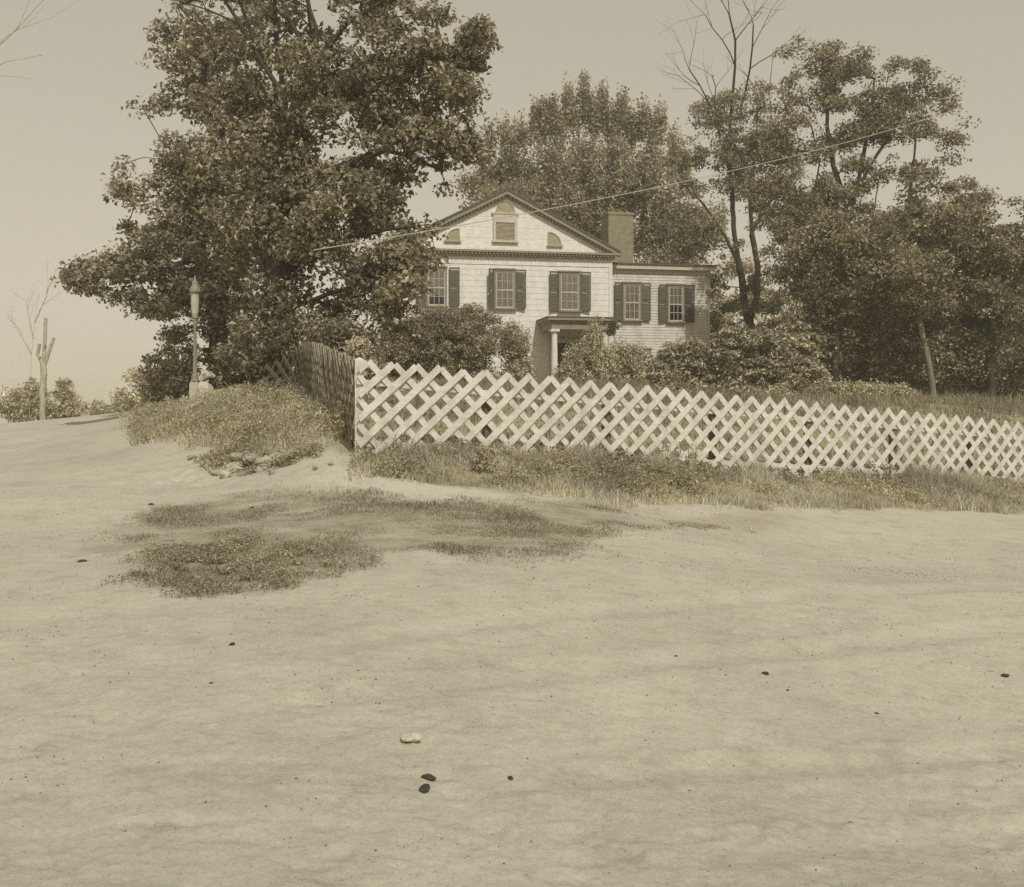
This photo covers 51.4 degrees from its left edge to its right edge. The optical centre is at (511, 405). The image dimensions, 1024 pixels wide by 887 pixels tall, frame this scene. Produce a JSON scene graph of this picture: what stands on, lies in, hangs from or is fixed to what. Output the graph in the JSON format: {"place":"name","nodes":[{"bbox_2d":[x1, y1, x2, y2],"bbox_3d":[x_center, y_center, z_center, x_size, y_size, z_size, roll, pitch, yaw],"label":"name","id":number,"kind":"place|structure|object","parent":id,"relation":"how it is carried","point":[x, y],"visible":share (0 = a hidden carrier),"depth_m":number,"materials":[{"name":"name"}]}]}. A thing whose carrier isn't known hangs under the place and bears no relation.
{"place":"outdoors","nodes":[
{"label":"outdoors","id":0,"kind":"place"},
{"bbox_2d":[67,485,687,596],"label":"patch grass","id":1,"kind":"structure","parent":0,"point":[333,551],"depth_m":12.41,"materials":[{"name":"green plant"}]},
{"bbox_2d":[0,391,1023,886],"bbox_3d":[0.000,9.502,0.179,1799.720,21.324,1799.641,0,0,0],"label":"ground","id":2,"kind":"structure","parent":0,"point":[820,761],"depth_m":6.45,"materials":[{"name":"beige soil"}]},
{"bbox_2d":[0,376,60,422],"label":"bush","id":3,"kind":"object","parent":2,"relation":"on","point":[22,397],"visible":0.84,"depth_m":63.73,"materials":[{"name":"green plant"}]},
{"bbox_2d":[4,256,65,415],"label":"bare tree","id":4,"kind":"object","parent":2,"relation":"on","point":[13,323],"visible":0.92,"depth_m":61.00,"materials":[{"name":"brown plant"}]},
{"bbox_2d":[0,0,76,78],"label":"bare tree","id":5,"kind":"object","parent":2,"relation":"on","point":[16,29],"visible":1,"depth_m":33.95,"materials":[{"name":"brown plant"}]},
{"bbox_2d":[36,318,54,419],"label":"dead tree","id":6,"kind":"object","parent":2,"relation":"on","point":[43,360],"visible":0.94,"depth_m":62.91,"materials":[{"name":"brown wood"}]},
{"bbox_2d":[27,376,93,418],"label":"bush","id":7,"kind":"object","parent":2,"relation":"on","point":[73,408],"visible":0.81,"depth_m":65.70,"materials":[{"name":"green plant"}]},
{"bbox_2d":[81,364,173,415],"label":"bush","id":8,"kind":"object","parent":2,"relation":"on","point":[120,403],"visible":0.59,"depth_m":61.13,"materials":[{"name":"green plant"}]},
{"bbox_2d":[132,320,207,403],"bbox_3d":[-11.373,-1.132,34.947,2.969,3.202,1.890,0,0,32],"label":"undergrowth bush","id":9,"kind":"object","parent":2,"relation":"on","point":[164,373],"visible":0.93,"depth_m":34.46,"materials":[{"name":"green plant"}]},
{"bbox_2d":[50,0,305,388],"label":"maple tree","id":10,"kind":"object","parent":2,"relation":"on","point":[164,240],"visible":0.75,"depth_m":33.62,"materials":[{"name":"green plant"}]},
{"bbox_2d":[187,455,195,459],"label":"rubble stone","id":11,"kind":"object","parent":2,"relation":"on","point":[190,457],"visible":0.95,"depth_m":18.33,"materials":[{"name":"beige stone"}]},
{"bbox_2d":[188,276,201,399],"bbox_3d":[-8.497,-1.585,28.500,0.359,3.796,0.290,0,0,0],"label":"street lamp","id":12,"kind":"object","parent":2,"relation":"on","point":[194,291],"visible":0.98,"depth_m":28.44,"materials":[{"name":"metal"}]},
{"bbox_2d":[196,381,213,402],"bbox_3d":[-8.139,-0.276,28.218,0.470,0.727,0.518,0,0,-23],"label":"boulder","id":13,"kind":"object","parent":2,"relation":"on","point":[203,387],"visible":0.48,"depth_m":28.03,"materials":[{"name":"stone"}]},
{"bbox_2d":[200,459,212,465],"bbox_3d":[-5.107,0.963,17.740,0.186,0.143,0.229,0,0,8],"label":"rubble stone","id":14,"kind":"object","parent":2,"relation":"on","point":[208,460],"visible":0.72,"depth_m":17.69,"materials":[{"name":"beige stone"}]},
{"bbox_2d":[198,371,222,388],"bbox_3d":[-8.194,-0.419,28.780,0.737,1.040,0.239,0,0,0],"label":"boulder","id":15,"kind":"object","parent":2,"relation":"on","point":[208,375],"visible":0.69,"depth_m":28.73,"materials":[{"name":"grey stone"}]},
{"bbox_2d":[209,469,219,475],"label":"rubble stone","id":16,"kind":"object","parent":2,"relation":"on","point":[213,472],"visible":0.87,"depth_m":17.06,"materials":[{"name":"beige stone"}]},
{"bbox_2d":[220,470,229,478],"bbox_3d":[-4.494,1.087,16.602,0.228,0.145,0.146,0,0,40],"label":"stone","id":17,"kind":"object","parent":2,"relation":"on","point":[224,474],"visible":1,"depth_m":16.54,"materials":[{"name":"beige stone"}]},
{"bbox_2d":[229,452,242,461],"bbox_3d":[-4.593,0.874,17.739,0.214,0.176,0.279,0,0,24],"label":"rubble stone","id":18,"kind":"object","parent":2,"relation":"on","point":[239,455],"visible":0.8,"depth_m":17.66,"materials":[{"name":"beige stone"}]},
{"bbox_2d":[100,533,384,598],"bbox_3d":[-2.567,1.474,10.055,2.748,0.180,3.148,0,0,0],"label":"clover patch","id":19,"kind":"object","parent":2,"relation":"on","point":[190,553],"visible":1,"depth_m":9.94,"materials":[{"name":"green plant"}]},
{"bbox_2d":[225,453,264,467],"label":"spiky weed","id":20,"kind":"object","parent":2,"relation":"on","point":[247,462],"visible":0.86,"depth_m":16.80,"materials":[{"name":"green plant"}]},
{"bbox_2d":[201,327,301,392],"bbox_3d":[-6.761,-1.079,28.387,3.586,2.308,2.131,0,0,35],"label":"undergrowth bush","id":21,"kind":"object","parent":2,"relation":"on","point":[230,361],"visible":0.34,"depth_m":28.22,"materials":[{"name":"green plant"}]},
{"bbox_2d":[258,451,272,455],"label":"spiky weed","id":22,"kind":"object","parent":2,"relation":"on","point":[265,453],"visible":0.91,"depth_m":17.44,"materials":[{"name":"green plant"}]},
{"bbox_2d":[268,469,274,474],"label":"rubble stone","id":23,"kind":"object","parent":2,"relation":"on","point":[271,471],"visible":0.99,"depth_m":15.98,"materials":[{"name":"beige stone"}]},
{"bbox_2d":[193,439,356,475],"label":"bank foot weeds","id":24,"kind":"object","parent":2,"relation":"on","point":[292,456],"visible":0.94,"depth_m":16.71,"materials":[{"name":"green plant"}]},
{"bbox_2d":[259,387,290,409],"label":"tall weed","id":25,"kind":"object","parent":2,"relation":"on","point":[272,395],"visible":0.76,"depth_m":21.22,"materials":[{"name":"green plant"}]},
{"bbox_2d":[111,374,447,459],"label":"bank grass","id":26,"kind":"structure","parent":2,"relation":"on","point":[135,436],"depth_m":20.57,"materials":[{"name":"plant"}]},
{"bbox_2d":[262,340,354,447],"bbox_3d":[-3.955,-0.361,21.507,0.808,2.125,10.786,0,0,-20],"label":"lattice fence","id":27,"kind":"object","parent":2,"relation":"on","point":[314,362],"visible":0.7,"depth_m":20.11,"materials":[{"name":"wood"}]},
{"bbox_2d":[265,306,394,390],"bbox_3d":[-4.190,-1.206,25.214,2.309,2.479,4.532,0,0,-31],"label":"undergrowth bush","id":28,"kind":"object","parent":2,"relation":"on","point":[334,329],"visible":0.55,"depth_m":25.13,"materials":[{"name":"green plant"}]},
{"bbox_2d":[171,0,502,389],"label":"maple tree","id":29,"kind":"object","parent":2,"relation":"on","point":[281,187],"visible":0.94,"depth_m":26.78,"materials":[{"name":"green plant"}]},
{"bbox_2d":[313,110,953,250],"bbox_3d":[6.621,-7.190,30.750,29.277,8.416,0.020,0,0,-44],"label":"overhead wire","id":30,"kind":"object","parent":29,"relation":"attached to","point":[601,198],"visible":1,"depth_m":26.00,"materials":[{"name":"metal"}]},
{"bbox_2d":[332,400,353,438],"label":"tall weed","id":31,"kind":"object","parent":2,"relation":"on","point":[341,424],"visible":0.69,"depth_m":17.04,"materials":[{"name":"green plant"}]},
{"bbox_2d":[341,335,372,399],"bbox_3d":[-2.533,-0.123,17.276,0.479,2.036,0.472,0,0,31],"label":"pale shrub","id":32,"kind":"object","parent":2,"relation":"on","point":[355,347],"visible":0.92,"depth_m":17.23,"materials":[{"name":"green plant"}]},
{"bbox_2d":[400,733,421,742],"bbox_3d":[-0.508,1.663,5.315,0.107,0.042,0.111,0,0,-27],"label":"stone","id":33,"kind":"object","parent":2,"relation":"on","point":[410,737],"visible":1,"depth_m":5.28,"materials":[{"name":"beige stone"}]},
{"bbox_2d":[419,783,429,793],"bbox_3d":[-0.385,1.687,4.677,0.056,0.028,0.090,0,0,9],"label":"earth clod","id":34,"kind":"object","parent":2,"relation":"on","point":[424,788],"visible":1,"depth_m":4.66,"materials":[{"name":"soil"}]},
{"bbox_2d":[421,774,435,780],"bbox_3d":[-0.376,1.699,4.860,0.083,0.023,0.048,0,0,35],"label":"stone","id":35,"kind":"object","parent":2,"relation":"on","point":[430,777],"visible":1,"depth_m":4.84,"materials":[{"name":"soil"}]},
{"bbox_2d":[368,302,513,382],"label":"yew shrub","id":36,"kind":"object","parent":2,"relation":"on","point":[462,326],"visible":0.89,"depth_m":40.09,"materials":[{"name":"green plant"}]},
{"bbox_2d":[471,443,498,472],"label":"tall weed","id":37,"kind":"object","parent":2,"relation":"on","point":[482,452],"visible":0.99,"depth_m":15.79,"materials":[{"name":"green plant"}]},
{"bbox_2d":[498,318,536,381],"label":"arborvitae shrub","id":38,"kind":"object","parent":2,"relation":"on","point":[517,361],"visible":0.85,"depth_m":41.64,"materials":[{"name":"green plant"}]},
{"bbox_2d":[380,188,716,377],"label":"farm house","id":39,"kind":"structure","parent":2,"relation":"on","point":[553,282],"depth_m":50.34,"materials":[{"name":"white wood"}]},
{"bbox_2d":[416,266,459,307],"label":"window","id":40,"kind":"structure","parent":39,"relation":"in","point":[439,277],"depth_m":49.34,"materials":[{"name":"paint"}]},
{"bbox_2d":[492,212,518,242],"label":"gable window","id":41,"kind":"structure","parent":39,"relation":"in","point":[508,221],"depth_m":49.90,"materials":[{"name":"paint"}]},
{"bbox_2d":[489,268,525,309],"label":"window","id":42,"kind":"structure","parent":39,"relation":"in","point":[506,296],"depth_m":49.93,"materials":[{"name":"paint"}]},
{"bbox_2d":[548,339,582,375],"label":"front door","id":43,"kind":"structure","parent":39,"relation":"in","point":[561,343],"depth_m":50.43,"materials":[{"name":"paint"}]},
{"bbox_2d":[550,270,590,311],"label":"window","id":44,"kind":"structure","parent":39,"relation":"in","point":[568,282],"depth_m":50.51,"materials":[{"name":"paint"}]},
{"bbox_2d":[615,281,650,321],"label":"window","id":45,"kind":"structure","parent":39,"relation":"in","point":[632,293],"depth_m":51.58,"materials":[{"name":"paint"}]},
{"bbox_2d":[637,348,651,370],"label":"window","id":46,"kind":"structure","parent":39,"relation":"in","point":[646,349],"depth_m":51.69,"materials":[{"name":"paint"}]},
{"bbox_2d":[659,283,694,322],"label":"window","id":47,"kind":"structure","parent":39,"relation":"in","point":[676,295],"depth_m":52.01,"materials":[{"name":"paint"}]},
{"bbox_2d":[552,311,622,381],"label":"juniper shrub","id":48,"kind":"object","parent":2,"relation":"on","point":[593,353],"visible":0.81,"depth_m":44.69,"materials":[{"name":"green plant"}]},
{"bbox_2d":[453,68,730,298],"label":"silver maple tree","id":49,"kind":"object","parent":2,"relation":"on","point":[550,185],"visible":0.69,"depth_m":67.35,"materials":[{"name":"green plant"}]},
{"bbox_2d":[588,317,621,345],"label":"vine","id":50,"kind":"object","parent":2,"relation":"on","point":[612,328],"visible":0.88,"depth_m":47.17,"materials":[{"name":"green plant"}]},
{"bbox_2d":[605,336,649,382],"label":"juniper shrub","id":51,"kind":"object","parent":2,"relation":"on","point":[633,361],"visible":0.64,"depth_m":45.09,"materials":[{"name":"green plant"}]},
{"bbox_2d":[659,441,700,489],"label":"tall weed","id":52,"kind":"object","parent":2,"relation":"on","point":[688,471],"visible":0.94,"depth_m":17.32,"materials":[{"name":"green plant"}]},
{"bbox_2d":[641,336,736,387],"bbox_3d":[6.751,-1.360,39.834,3.921,2.490,2.566,0,0,0],"label":"rhododendron shrub","id":53,"kind":"object","parent":2,"relation":"on","point":[695,358],"visible":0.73,"depth_m":39.44,"materials":[{"name":"green plant"}]},
{"bbox_2d":[355,357,1023,483],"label":"lattice fence","id":54,"kind":"object","parent":2,"relation":"on","point":[808,443],"visible":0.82,"depth_m":18.63,"materials":[{"name":"white wood"}]},
{"bbox_2d":[379,372,1023,477],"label":"lawn grass","id":55,"kind":"structure","parent":2,"relation":"on","point":[1011,405],"depth_m":27.15,"materials":[{"name":"plant"}]},
{"bbox_2d":[655,518,756,532],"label":"sparse grass","id":56,"kind":"structure","parent":2,"relation":"on","point":[701,526],"depth_m":14.71,"materials":[{"name":"plant"}]},
{"bbox_2d":[635,379,808,397],"bbox_3d":[6.628,-0.360,33.982,5.652,0.975,2.107,0,0,11],"label":"shrub","id":57,"kind":"object","parent":2,"relation":"on","point":[695,384],"visible":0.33,"depth_m":33.61,"materials":[{"name":"green plant"}]},
{"bbox_2d":[652,0,817,383],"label":"locust tree","id":58,"kind":"object","parent":2,"relation":"on","point":[731,157],"visible":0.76,"depth_m":53.65,"materials":[{"name":"green plant"}]},
{"bbox_2d":[703,320,832,394],"bbox_3d":[9.202,-1.525,38.511,4.742,3.164,2.915,0,0,0],"label":"layered shrub","id":59,"kind":"object","parent":2,"relation":"on","point":[755,358],"visible":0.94,"depth_m":38.10,"materials":[{"name":"green plant"}]},
{"bbox_2d":[710,251,827,368],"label":"yard tree","id":60,"kind":"object","parent":2,"relation":"on","point":[720,299],"visible":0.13,"depth_m":74.67,"materials":[{"name":"green plant"}]},
{"bbox_2d":[764,205,913,386],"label":"shade tree","id":61,"kind":"object","parent":2,"relation":"on","point":[821,285],"visible":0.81,"depth_m":41.02,"materials":[{"name":"green plant"}]},
{"bbox_2d":[807,375,918,397],"bbox_3d":[12.085,-0.408,36.780,4.250,1.282,1.884,0,0,-26],"label":"hedge","id":62,"kind":"object","parent":2,"relation":"on","point":[841,387],"visible":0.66,"depth_m":36.34,"materials":[{"name":"green plant"}]},
{"bbox_2d":[736,34,995,373],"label":"locust tree","id":63,"kind":"object","parent":2,"relation":"on","point":[877,117],"visible":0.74,"depth_m":45.59,"materials":[{"name":"green plant"}]},
{"bbox_2d":[870,461,898,485],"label":"tall weed","id":64,"kind":"object","parent":2,"relation":"on","point":[885,471],"visible":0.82,"depth_m":20.34,"materials":[{"name":"green plant"}]},
{"bbox_2d":[772,234,1023,393],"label":"backing tree","id":65,"kind":"object","parent":2,"relation":"on","point":[998,353],"visible":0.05,"depth_m":49.29,"materials":[{"name":"green plant"}]},
{"bbox_2d":[840,203,989,397],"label":"shade tree","id":66,"kind":"object","parent":2,"relation":"on","point":[911,278],"visible":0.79,"depth_m":40.52,"materials":[{"name":"green plant"}]},
{"bbox_2d":[899,184,1023,398],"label":"shade tree","id":67,"kind":"object","parent":2,"relation":"on","point":[995,264],"visible":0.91,"depth_m":40.91,"materials":[{"name":"green plant"}]},
{"bbox_2d":[0,0,1023,423],"label":"sky","id":68,"kind":"structure","parent":0,"point":[63,126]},
{"bbox_2d":[340,423,1023,514],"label":"dry grass","id":69,"kind":"structure","parent":0,"point":[979,502],"depth_m":17.58,"materials":[{"name":"beige plant"}]}
]}

